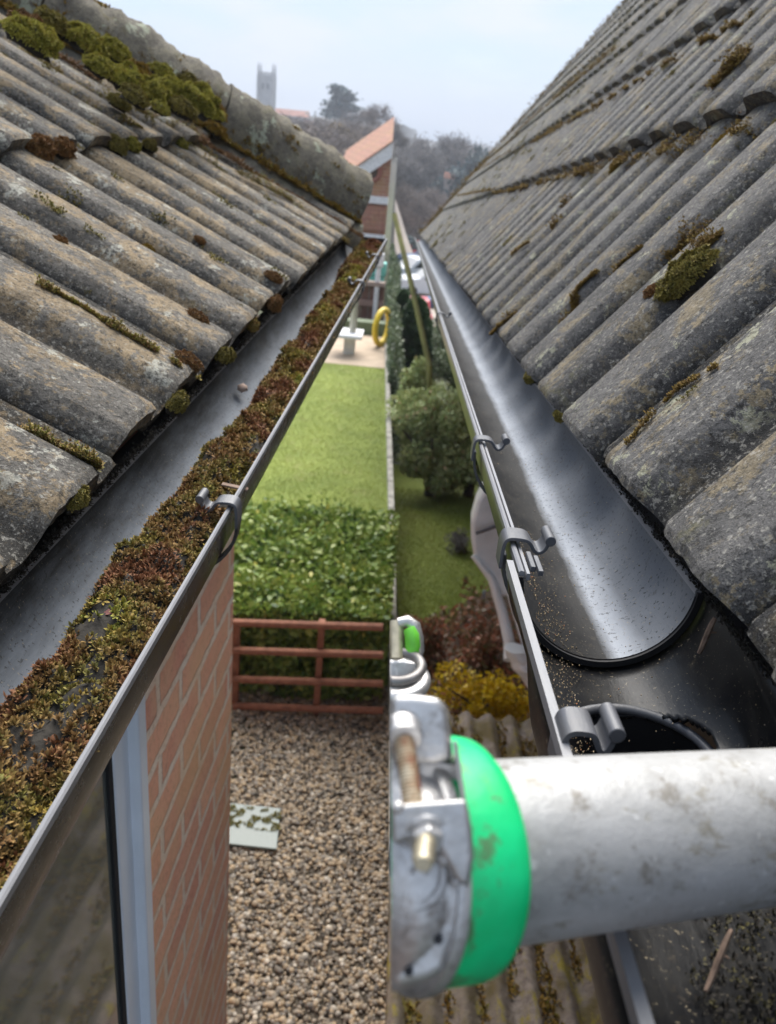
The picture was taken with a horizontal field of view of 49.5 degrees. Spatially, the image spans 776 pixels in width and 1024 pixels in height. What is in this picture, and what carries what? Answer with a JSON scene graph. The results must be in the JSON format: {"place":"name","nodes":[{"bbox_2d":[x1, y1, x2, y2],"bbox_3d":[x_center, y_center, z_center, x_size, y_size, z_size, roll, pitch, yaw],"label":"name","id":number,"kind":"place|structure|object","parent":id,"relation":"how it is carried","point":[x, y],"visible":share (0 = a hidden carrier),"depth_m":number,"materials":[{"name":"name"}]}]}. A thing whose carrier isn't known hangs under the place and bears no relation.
{"place":"outdoors","nodes":[
{"label":"outdoors","id":0,"kind":"place"},
{"bbox_2d":[256,62,276,109],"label":"church tower","id":1,"kind":"structure","parent":0,"point":[266,89],"depth_m":268.03,"materials":[{"name":"stone"}]},
{"bbox_2d":[251,363,387,685],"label":"lawn","id":2,"kind":"structure","parent":0,"point":[332,461],"depth_m":8.53,"materials":[{"name":"plant"}]},
{"bbox_2d":[232,492,400,701],"bbox_3d":[-0.637,0.452,5.272,1.371,0.724,1.492,6,24,0],"label":"hedge","id":3,"kind":"object","parent":2,"relation":"on","point":[293,563],"visible":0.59,"depth_m":4.82,"materials":[{"name":"green plant"}]},
{"bbox_2d":[324,335,384,367],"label":"paving","id":4,"kind":"structure","parent":0,"point":[369,352],"depth_m":12.06,"materials":[{"name":"stone"}]},
{"bbox_2d":[338,328,363,354],"bbox_3d":[-0.578,-2.421,12.055,0.420,0.318,0.500,6,24,0],"label":"garden table","id":5,"kind":"object","parent":4,"relation":"on","point":[348,337],"visible":0.75,"depth_m":11.97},
{"bbox_2d":[349,301,358,332],"bbox_3d":[-0.469,-2.859,11.852,0.110,0.662,0.100,6,24,0],"label":"parasol pole","id":6,"kind":"object","parent":5,"relation":"on","point":[353,320],"visible":0.55,"depth_m":11.88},
{"bbox_2d":[372,307,390,346],"bbox_3d":[-0.088,-2.767,12.590,0.090,0.590,0.590,15,26,20],"label":"swim ring","id":7,"kind":"object","parent":4,"relation":"on","point":[375,326],"visible":0.84,"depth_m":12.43,"materials":[{"name":"yellow plastic"}]},
{"bbox_2d":[99,0,622,146],"label":"sky","id":8,"kind":"structure","parent":0,"point":[472,67],"materials":[{"name":"white"}]},
{"bbox_2d":[230,116,494,796],"bbox_3d":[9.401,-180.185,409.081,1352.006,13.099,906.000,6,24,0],"label":"ground","id":9,"kind":"structure","parent":0,"point":[408,132],"depth_m":34.02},
{"bbox_2d":[0,0,373,1023],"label":"house","id":10,"kind":"structure","parent":9,"relation":"on","point":[124,920],"depth_m":1.18,"materials":[{"name":"concrete"}]},
{"bbox_2d":[0,10,64,62],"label":"moss cushion","id":11,"kind":"object","parent":10,"relation":"on","point":[37,38],"visible":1,"depth_m":1.32,"materials":[{"name":"plant"}]},
{"bbox_2d":[24,132,57,160],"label":"moss clump","id":12,"kind":"object","parent":10,"relation":"on","point":[40,145],"visible":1,"depth_m":1.20,"materials":[{"name":"plant"}]},
{"bbox_2d":[33,4,71,39],"bbox_3d":[-0.624,-0.911,1.566,0.069,0.057,0.085,6,24,1],"label":"moss cushion","id":13,"kind":"object","parent":10,"relation":"on","point":[56,20],"visible":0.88,"depth_m":1.54,"materials":[{"name":"plant"}]},
{"bbox_2d":[53,135,77,159],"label":"moss clump","id":14,"kind":"object","parent":10,"relation":"on","point":[64,146],"visible":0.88,"depth_m":1.28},
{"bbox_2d":[65,484,90,514],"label":"moss clump","id":15,"kind":"object","parent":10,"relation":"attached to","point":[79,500],"visible":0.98,"depth_m":0.58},
{"bbox_2d":[0,695,156,1023],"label":"window","id":16,"kind":"structure","parent":10,"relation":"in","point":[82,952],"depth_m":0.99,"materials":[{"name":"white plastic"}]},
{"bbox_2d":[64,20,110,57],"bbox_3d":[-0.580,-0.901,1.608,0.088,0.066,0.100,6,24,1],"label":"moss cushion","id":17,"kind":"object","parent":10,"relation":"on","point":[82,38],"visible":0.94,"depth_m":1.58,"materials":[{"name":"plant"}]},
{"bbox_2d":[81,51,115,80],"bbox_3d":[-0.511,-0.787,1.487,0.058,0.047,0.072,-4,26,-21],"label":"moss cushion","id":18,"kind":"object","parent":10,"relation":"on","point":[99,65],"visible":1,"depth_m":1.47,"materials":[{"name":"plant"}]},
{"bbox_2d":[100,33,131,63],"bbox_3d":[-0.559,-0.940,1.719,0.075,0.065,0.088,-2,26,-17],"label":"moss cushion","id":19,"kind":"object","parent":10,"relation":"on","point":[118,50],"visible":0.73,"depth_m":1.70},
{"bbox_2d":[106,133,129,156],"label":"moss clump","id":20,"kind":"object","parent":10,"relation":"on","point":[118,145],"visible":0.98,"depth_m":1.48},
{"bbox_2d":[105,92,132,112],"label":"moss cushion","id":21,"kind":"object","parent":10,"relation":"on","point":[117,102],"visible":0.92,"depth_m":1.65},
{"bbox_2d":[107,59,149,95],"bbox_3d":[-0.479,-0.789,1.532,0.082,0.063,0.099,6,24,1],"label":"moss cushion","id":22,"kind":"object","parent":10,"relation":"on","point":[125,71],"visible":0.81,"depth_m":1.51,"materials":[{"name":"plant"}]},
{"bbox_2d":[126,136,141,153],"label":"moss clump","id":23,"kind":"object","parent":10,"relation":"on","point":[135,145],"visible":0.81,"depth_m":1.56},
{"bbox_2d":[118,82,150,110],"bbox_3d":[-0.437,-0.717,1.454,0.054,0.044,0.066,6,24,1],"label":"moss cushion","id":24,"kind":"object","parent":10,"relation":"on","point":[133,94],"visible":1,"depth_m":1.44,"materials":[{"name":"plant"}]},
{"bbox_2d":[128,58,151,75],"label":"moss cushion","id":25,"kind":"object","parent":10,"relation":"on","point":[143,68],"visible":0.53,"depth_m":1.70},
{"bbox_2d":[141,137,157,152],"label":"moss clump","id":26,"kind":"object","parent":10,"relation":"on","point":[149,145],"visible":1,"depth_m":1.65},
{"bbox_2d":[0,52,306,306],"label":"moss","id":27,"kind":"object","parent":10,"relation":"on","point":[54,208],"visible":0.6,"depth_m":1.31,"materials":[{"name":"plant"}]},
{"bbox_2d":[141,74,172,102],"bbox_3d":[-0.446,-0.805,1.608,0.072,0.058,0.086,-3,26,-18],"label":"moss cushion","id":28,"kind":"object","parent":10,"relation":"on","point":[158,88],"visible":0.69,"depth_m":1.58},
{"bbox_2d":[150,99,170,116],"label":"moss cushion","id":29,"kind":"object","parent":10,"relation":"on","point":[160,107],"visible":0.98,"depth_m":1.51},
{"bbox_2d":[147,61,175,76],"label":"moss cushion","id":30,"kind":"object","parent":10,"relation":"on","point":[160,69],"visible":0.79,"depth_m":1.87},
{"bbox_2d":[156,74,187,99],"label":"moss cushion","id":31,"kind":"object","parent":10,"relation":"on","point":[175,85],"visible":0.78,"depth_m":1.78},
{"bbox_2d":[0,236,347,597],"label":"edge crust","id":32,"kind":"object","parent":10,"relation":"attached to","point":[55,533],"visible":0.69,"depth_m":0.73},
{"bbox_2d":[165,389,189,416],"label":"moss clump","id":33,"kind":"object","parent":10,"relation":"attached to","point":[178,404],"visible":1,"depth_m":0.81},
{"bbox_2d":[167,95,187,115],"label":"moss cushion","id":34,"kind":"object","parent":10,"relation":"on","point":[176,104],"visible":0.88,"depth_m":1.62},
{"bbox_2d":[0,0,361,224],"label":"moss","id":35,"kind":"object","parent":10,"relation":"on","point":[229,141],"visible":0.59,"depth_m":2.18,"materials":[{"name":"plant"}]},
{"bbox_2d":[17,47,350,471],"bbox_3d":[-0.465,-0.559,1.317,0.682,0.390,1.675,6,24,1],"label":"moss","id":36,"kind":"object","parent":10,"relation":"on","point":[83,453],"visible":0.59,"depth_m":0.84,"materials":[{"name":"plant"}]},
{"bbox_2d":[172,95,198,121],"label":"moss cushion","id":37,"kind":"object","parent":10,"relation":"on","point":[192,112],"visible":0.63,"depth_m":1.65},
{"bbox_2d":[176,70,196,82],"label":"moss cushion","id":38,"kind":"object","parent":10,"relation":"on","point":[187,76],"visible":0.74,"depth_m":2.03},
{"bbox_2d":[174,348,204,372],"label":"moss clump","id":39,"kind":"object","parent":10,"relation":"on","point":[190,358],"visible":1,"depth_m":0.86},
{"bbox_2d":[0,237,386,961],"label":"gutter","id":40,"kind":"object","parent":10,"relation":"attached to","point":[42,603],"visible":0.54,"depth_m":0.66,"materials":[{"name":"grey plastic"}]},
{"bbox_2d":[0,237,385,890],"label":"moss bed","id":41,"kind":"object","parent":40,"relation":"in","point":[54,709],"visible":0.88,"depth_m":0.57,"materials":[{"name":"plant"}]},
{"bbox_2d":[195,488,241,564],"bbox_3d":[-0.188,0.016,0.721,0.123,0.081,0.019,6,24,1],"label":"gutter bracket","id":42,"kind":"object","parent":40,"relation":"attached to","point":[202,500],"visible":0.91,"depth_m":0.71,"materials":[{"name":"grey metal"}]},
{"bbox_2d":[185,308,209,323],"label":"moss clump","id":43,"kind":"object","parent":10,"relation":"on","point":[199,315],"visible":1,"depth_m":0.99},
{"bbox_2d":[32,0,363,217],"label":"moss","id":44,"kind":"object","parent":10,"relation":"on","point":[101,4],"visible":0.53,"depth_m":2.16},
{"bbox_2d":[183,80,225,122],"bbox_3d":[-0.411,-0.898,1.841,0.112,0.083,0.124,6,24,1],"label":"moss cushion","id":45,"kind":"object","parent":10,"relation":"on","point":[204,100],"visible":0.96,"depth_m":1.81,"materials":[{"name":"plant"}]},
{"bbox_2d":[58,52,363,239],"bbox_3d":[-0.744,-1.013,1.842,1.565,0.743,0.095,-6,27,-23],"label":"moss","id":46,"kind":"object","parent":10,"relation":"on","point":[202,138],"visible":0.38,"depth_m":2.07,"materials":[{"name":"plant"}]},
{"bbox_2d":[203,119,227,139],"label":"moss cushion","id":47,"kind":"object","parent":10,"relation":"on","point":[217,130],"visible":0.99,"depth_m":2.07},
{"bbox_2d":[213,346,230,365],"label":"moss clump","id":48,"kind":"object","parent":10,"relation":"on","point":[222,356],"visible":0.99,"depth_m":0.96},
{"bbox_2d":[263,270,282,283],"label":"moss clump","id":49,"kind":"object","parent":10,"relation":"on","point":[274,276],"visible":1,"depth_m":1.34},
{"bbox_2d":[265,293,283,314],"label":"moss clump","id":50,"kind":"object","parent":10,"relation":"on","point":[274,303],"visible":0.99,"depth_m":1.24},
{"bbox_2d":[275,108,309,119],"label":"house","id":51,"kind":"structure","parent":9,"relation":"on","point":[289,113],"depth_m":252.81,"materials":[{"name":"orange"}]},
{"bbox_2d":[227,684,388,1023],"bbox_3d":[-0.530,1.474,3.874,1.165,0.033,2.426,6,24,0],"label":"gravel","id":52,"kind":"structure","parent":9,"relation":"on","point":[376,806],"depth_m":3.71,"materials":[{"name":"gravel"}]},
{"bbox_2d":[229,803,279,850],"bbox_3d":[-0.621,1.444,3.873,0.260,0.012,0.249,6,24,0],"label":"paving slab","id":53,"kind":"object","parent":52,"relation":"on","point":[243,835],"visible":0.76,"depth_m":3.84,"materials":[{"name":"grey"}]},
{"bbox_2d":[230,804,280,830],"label":"moss","id":54,"kind":"object","parent":53,"relation":"on","point":[253,817],"visible":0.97,"depth_m":3.91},
{"bbox_2d":[232,619,382,714],"bbox_3d":[-0.423,0.843,4.548,0.841,0.670,0.078,6,24,0],"label":"rail fence","id":55,"kind":"object","parent":52,"relation":"on","point":[319,653],"visible":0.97,"depth_m":4.53,"materials":[{"name":"wood"}]},
{"bbox_2d":[305,83,365,124],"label":"cedar tree","id":56,"kind":"object","parent":9,"relation":"on","point":[342,98],"visible":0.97,"depth_m":170.21,"materials":[{"name":"green plant"}]},
{"bbox_2d":[279,110,395,166],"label":"scrub","id":57,"kind":"object","parent":9,"relation":"on","point":[335,139],"visible":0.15,"depth_m":61.02,"materials":[{"name":"plant"}]},
{"bbox_2d":[349,280,384,320],"bbox_3d":[-0.590,-3.609,14.275,1.038,0.645,0.120,6,24,0],"label":"board fence","id":58,"kind":"object","parent":9,"relation":"on","point":[366,299],"visible":0.27,"depth_m":14.27,"materials":[{"name":"wood"}]},
{"bbox_2d":[343,317,396,336],"bbox_3d":[-0.315,-2.938,13.402,0.900,0.200,0.250,6,24,0],"label":"planter","id":59,"kind":"object","parent":9,"relation":"on","point":[365,325],"visible":0.43,"depth_m":13.28,"materials":[{"name":"green"}]},
{"bbox_2d":[372,253,384,319],"bbox_3d":[-0.185,-3.779,14.169,0.160,1.114,0.160,6,24,0],"label":"white post","id":60,"kind":"object","parent":9,"relation":"on","point":[377,279],"visible":0.54,"depth_m":14.14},
{"bbox_2d":[359,100,402,132],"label":"bare tree","id":61,"kind":"object","parent":9,"relation":"on","point":[369,118],"visible":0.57,"depth_m":109.03,"materials":[{"name":"grey plant"}]},
{"bbox_2d":[384,313,396,908],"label":"garden kerb","id":62,"kind":"structure","parent":9,"relation":"on","point":[390,489],"depth_m":7.49,"materials":[{"name":"concrete"}]},
{"bbox_2d":[385,243,405,457],"bbox_3d":[0.072,-2.959,14.638,0.377,2.360,8.168,5,24,-2],"label":"boundary hedge","id":63,"kind":"object","parent":9,"relation":"on","point":[395,360],"visible":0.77,"depth_m":12.41,"materials":[{"name":"green plant"}]},
{"bbox_2d":[393,121,412,159],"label":"bare tree","id":64,"kind":"object","parent":9,"relation":"on","point":[402,140],"visible":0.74,"depth_m":85.87,"materials":[{"name":"grey plant"}]},
{"bbox_2d":[394,288,411,366],"bbox_3d":[0.193,-3.024,15.066,0.791,1.944,0.777,6,24,0],"label":"conifer","id":65,"kind":"object","parent":9,"relation":"on","point":[402,296],"visible":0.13,"depth_m":14.66,"materials":[{"name":"green plant"}]},
{"bbox_2d":[395,182,436,235],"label":"bare tree","id":66,"kind":"object","parent":9,"relation":"on","point":[425,213],"visible":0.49,"depth_m":70.10,"materials":[{"name":"grey plant"}]},
{"bbox_2d":[397,355,437,450],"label":"garden shrub","id":67,"kind":"object","parent":9,"relation":"on","point":[415,373],"visible":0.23,"depth_m":10.63,"materials":[{"name":"green plant"}]},
{"bbox_2d":[400,294,438,391],"bbox_3d":[0.446,-2.853,14.735,1.087,1.888,1.164,6,24,0],"label":"conifer","id":68,"kind":"object","parent":9,"relation":"on","point":[413,347],"visible":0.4,"depth_m":14.38,"materials":[{"name":"green plant"}]},
{"bbox_2d":[392,137,448,207],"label":"bare tree","id":69,"kind":"object","parent":9,"relation":"on","point":[410,168],"visible":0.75,"depth_m":101.53,"materials":[{"name":"grey plant"}]},
{"bbox_2d":[397,184,447,238],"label":"bare tree","id":70,"kind":"object","parent":9,"relation":"on","point":[434,198],"visible":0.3,"depth_m":78.96,"materials":[{"name":"grey plant"}]},
{"bbox_2d":[406,131,467,186],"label":"bare tree","id":71,"kind":"object","parent":9,"relation":"on","point":[452,158],"visible":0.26,"depth_m":106.58,"materials":[{"name":"grey plant"}]},
{"bbox_2d":[432,318,449,363],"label":"garden shrub","id":72,"kind":"object","parent":9,"relation":"on","point":[439,343],"visible":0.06,"depth_m":17.99,"materials":[{"name":"green plant"}]},
{"bbox_2d":[430,347,460,402],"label":"garden shrub","id":73,"kind":"object","parent":9,"relation":"on","point":[440,363],"visible":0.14,"depth_m":14.47,"materials":[{"name":"green plant"}]},
{"bbox_2d":[429,160,467,196],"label":"evergreen tree","id":74,"kind":"object","parent":9,"relation":"on","point":[457,171],"visible":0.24,"depth_m":96.75,"materials":[{"name":"green plant"}]},
{"bbox_2d":[443,172,454,200],"bbox_3d":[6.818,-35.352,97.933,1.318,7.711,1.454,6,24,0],"label":"house","id":75,"kind":"structure","parent":9,"relation":"on","point":[446,180],"depth_m":96.28,"materials":[{"name":"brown brick"}]},
{"bbox_2d":[426,130,491,186],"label":"bare tree","id":76,"kind":"object","parent":9,"relation":"on","point":[463,144],"visible":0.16,"depth_m":109.58,"materials":[{"name":"grey plant"}]},
{"bbox_2d":[396,581,529,722],"bbox_3d":[1.320,1.055,6.456,2.718,0.464,5.000,6,24,0],"label":"planting bed","id":77,"kind":"object","parent":9,"relation":"on","point":[457,640],"visible":0.09,"depth_m":6.38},
{"bbox_2d":[397,614,452,661],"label":"shrub","id":78,"kind":"object","parent":77,"relation":"on","point":[436,631],"visible":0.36,"depth_m":5.90,"materials":[{"name":"brown plant"}]},
{"bbox_2d":[424,659,529,721],"bbox_3d":[0.567,1.155,5.259,0.756,0.476,0.315,6,24,0],"label":"flowering shrub","id":79,"kind":"object","parent":77,"relation":"on","point":[477,699],"visible":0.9,"depth_m":5.22,"materials":[{"name":"yellow plant"}]},
{"bbox_2d":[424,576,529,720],"bbox_3d":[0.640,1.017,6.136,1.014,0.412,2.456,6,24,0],"label":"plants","id":80,"kind":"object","parent":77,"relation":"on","point":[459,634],"visible":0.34,"depth_m":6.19,"materials":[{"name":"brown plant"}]},
{"bbox_2d":[458,610,512,672],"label":"shrub","id":81,"kind":"object","parent":77,"relation":"on","point":[487,644],"visible":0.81,"depth_m":5.99,"materials":[{"name":"brown plant"}]},
{"bbox_2d":[461,144,488,185],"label":"evergreen tree","id":82,"kind":"object","parent":9,"relation":"on","point":[471,164],"visible":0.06,"depth_m":100.61,"materials":[{"name":"green plant"}]},
{"bbox_2d":[385,711,602,1023],"bbox_3d":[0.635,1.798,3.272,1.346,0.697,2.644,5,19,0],"label":"shed","id":83,"kind":"structure","parent":9,"relation":"on","point":[547,983],"depth_m":2.84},
{"bbox_2d":[471,482,527,686],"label":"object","id":84,"kind":"object","parent":83,"relation":"on","point":[484,537],"visible":0.45,"depth_m":4.03,"materials":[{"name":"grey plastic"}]},
{"bbox_2d":[418,0,775,748],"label":"house","id":85,"kind":"structure","parent":9,"relation":"on","point":[610,360],"depth_m":1.03,"materials":[{"name":"grey concrete"}]},
{"bbox_2d":[392,213,431,395],"bbox_3d":[0.322,-2.494,10.404,0.191,2.148,1.183,-9,28,-29],"label":"leaning pole","id":86,"kind":"object","parent":85,"relation":"attached to","point":[416,307],"visible":0.85,"depth_m":10.24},
{"bbox_2d":[414,237,701,658],"bbox_3d":[0.282,-1.906,6.258,0.115,0.058,12.115,5,19,0],"label":"gutter","id":87,"kind":"object","parent":85,"relation":"attached to","point":[516,497],"visible":0.95,"depth_m":0.76,"materials":[{"name":"black plastic"}]},
{"bbox_2d":[470,434,509,493],"bbox_3d":[0.141,-0.036,0.840,0.120,0.077,0.019,5,19,0],"label":"gutter bracket","id":88,"kind":"object","parent":87,"relation":"attached to","point":[505,441],"visible":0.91,"depth_m":0.83,"materials":[{"name":"grey metal"}]},
{"bbox_2d":[496,525,555,592],"bbox_3d":[0.134,0.051,0.585,0.119,0.076,0.023,5,19,0],"label":"gutter bracket","id":89,"kind":"object","parent":87,"relation":"attached to","point":[543,542],"visible":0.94,"depth_m":0.57,"materials":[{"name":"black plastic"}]},
{"bbox_2d":[454,318,764,755],"bbox_3d":[0.158,-0.240,1.443,0.114,0.056,2.291,5,19,0],"label":"roof grit","id":90,"kind":"object","parent":87,"relation":"on","point":[561,621],"visible":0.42,"depth_m":0.55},
{"bbox_2d":[427,0,775,400],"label":"moss","id":91,"kind":"object","parent":85,"relation":"on","point":[672,72],"visible":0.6,"depth_m":4.73,"materials":[{"name":"plant"}]},
{"bbox_2d":[456,7,759,444],"bbox_3d":[1.120,-3.505,8.225,0.774,1.342,16.777,6,24,2],"label":"moss","id":92,"kind":"object","parent":85,"relation":"on","point":[731,60],"visible":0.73,"depth_m":1.42,"materials":[{"name":"plant"}]},
{"bbox_2d":[445,735,775,988],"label":"scaffold tube","id":93,"kind":"object","parent":85,"relation":"attached to","point":[567,847],"visible":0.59,"depth_m":0.23,"materials":[{"name":"metal"}]},
{"bbox_2d":[388,615,430,876],"bbox_3d":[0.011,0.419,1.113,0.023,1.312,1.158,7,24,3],"label":"scaffold coupler","id":94,"kind":"object","parent":93,"relation":"attached to","point":[409,674],"visible":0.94,"depth_m":0.34,"materials":[{"name":"galvanised steel"},{"name":"rusty steel"}]},
{"bbox_2d":[391,695,473,999],"bbox_3d":[0.009,0.084,0.214,0.023,0.079,0.060,4,24,-5],"label":"scaffold clamp","id":95,"kind":"object","parent":93,"relation":"attached to","point":[432,854],"visible":1,"depth_m":0.19,"materials":[{"name":"metal"}]},
{"bbox_2d":[454,279,775,685],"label":"edge crust","id":96,"kind":"object","parent":85,"relation":"attached to","point":[673,554],"visible":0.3,"depth_m":0.52},
{"bbox_2d":[505,551,775,1023],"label":"running outlet","id":97,"kind":"object","parent":85,"relation":"attached to","point":[718,688],"visible":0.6,"depth_m":0.45,"materials":[{"name":"plastic"}]},
{"bbox_2d":[547,702,625,756],"bbox_3d":[0.129,0.125,0.370,0.119,0.076,0.021,6,19,0],"label":"gutter bracket","id":98,"kind":"object","parent":97,"relation":"attached to","point":[606,733],"visible":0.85,"depth_m":0.36,"materials":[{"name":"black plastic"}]},
{"bbox_2d":[697,617,716,653],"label":"twig","id":99,"kind":"object","parent":97,"relation":"attached to","point":[708,632],"visible":1,"depth_m":0.49,"materials":[{"name":"brown wood"}]},
{"bbox_2d":[703,929,732,992],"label":"twig","id":100,"kind":"object","parent":97,"relation":"in","point":[718,960],"visible":1,"depth_m":0.30,"materials":[{"name":"brown wood"}]},
{"bbox_2d":[685,907,775,1023],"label":"gutter debris","id":101,"kind":"object","parent":97,"relation":"in","point":[750,984],"visible":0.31,"depth_m":0.31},
{"bbox_2d":[653,243,720,302],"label":"moss clump","id":102,"kind":"object","parent":85,"relation":"on","point":[688,272],"visible":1,"depth_m":0.83,"materials":[{"name":"plant"}]},
{"bbox_2d":[344,117,393,238],"bbox_3d":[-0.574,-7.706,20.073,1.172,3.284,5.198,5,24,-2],"label":"brick house","id":103,"kind":"structure","parent":0,"point":[370,153],"depth_m":17.92,"materials":[{"name":"brick"}]},
{"bbox_2d":[394,198,412,253],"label":"road","id":104,"kind":"structure","parent":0,"point":[406,243],"depth_m":58.73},
{"bbox_2d":[399,255,422,273],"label":"car","id":105,"kind":"object","parent":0,"point":[415,264],"visible":0.07,"depth_m":42.70,"materials":[{"name":"white paint"}]},
{"bbox_2d":[417,293,435,325],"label":"road","id":106,"kind":"structure","parent":0,"point":[433,312],"depth_m":30.54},
{"bbox_2d":[399,268,429,294],"bbox_3d":[1.969,-9.976,36.647,3.244,1.133,1.383,1,25,-10],"label":"car","id":107,"kind":"object","parent":106,"relation":"on","point":[420,282],"visible":0.16,"depth_m":35.98,"materials":[{"name":"white paint"}]},
{"bbox_2d":[393,464,489,622],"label":"lawn","id":108,"kind":"structure","parent":0,"point":[400,480],"depth_m":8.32,"materials":[{"name":"plant"}]},
{"bbox_2d":[384,380,469,496],"bbox_3d":[0.494,-0.827,9.528,0.984,1.396,0.864,-7,27,-25],"label":"garden shrub","id":109,"kind":"object","parent":108,"relation":"on","point":[432,428],"visible":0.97,"depth_m":9.35,"materials":[{"name":"green plant"}]},
{"bbox_2d":[423,426,482,496],"bbox_3d":[1.022,-0.754,9.697,1.274,1.265,1.067,6,24,0],"label":"garden shrub","id":110,"kind":"object","parent":108,"relation":"on","point":[469,482],"visible":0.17,"depth_m":9.46,"materials":[{"name":"green plant"}]},
{"bbox_2d":[444,527,469,554],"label":"round bush","id":111,"kind":"object","parent":108,"relation":"on","point":[460,542],"visible":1,"depth_m":8.11,"materials":[{"name":"green plant"}]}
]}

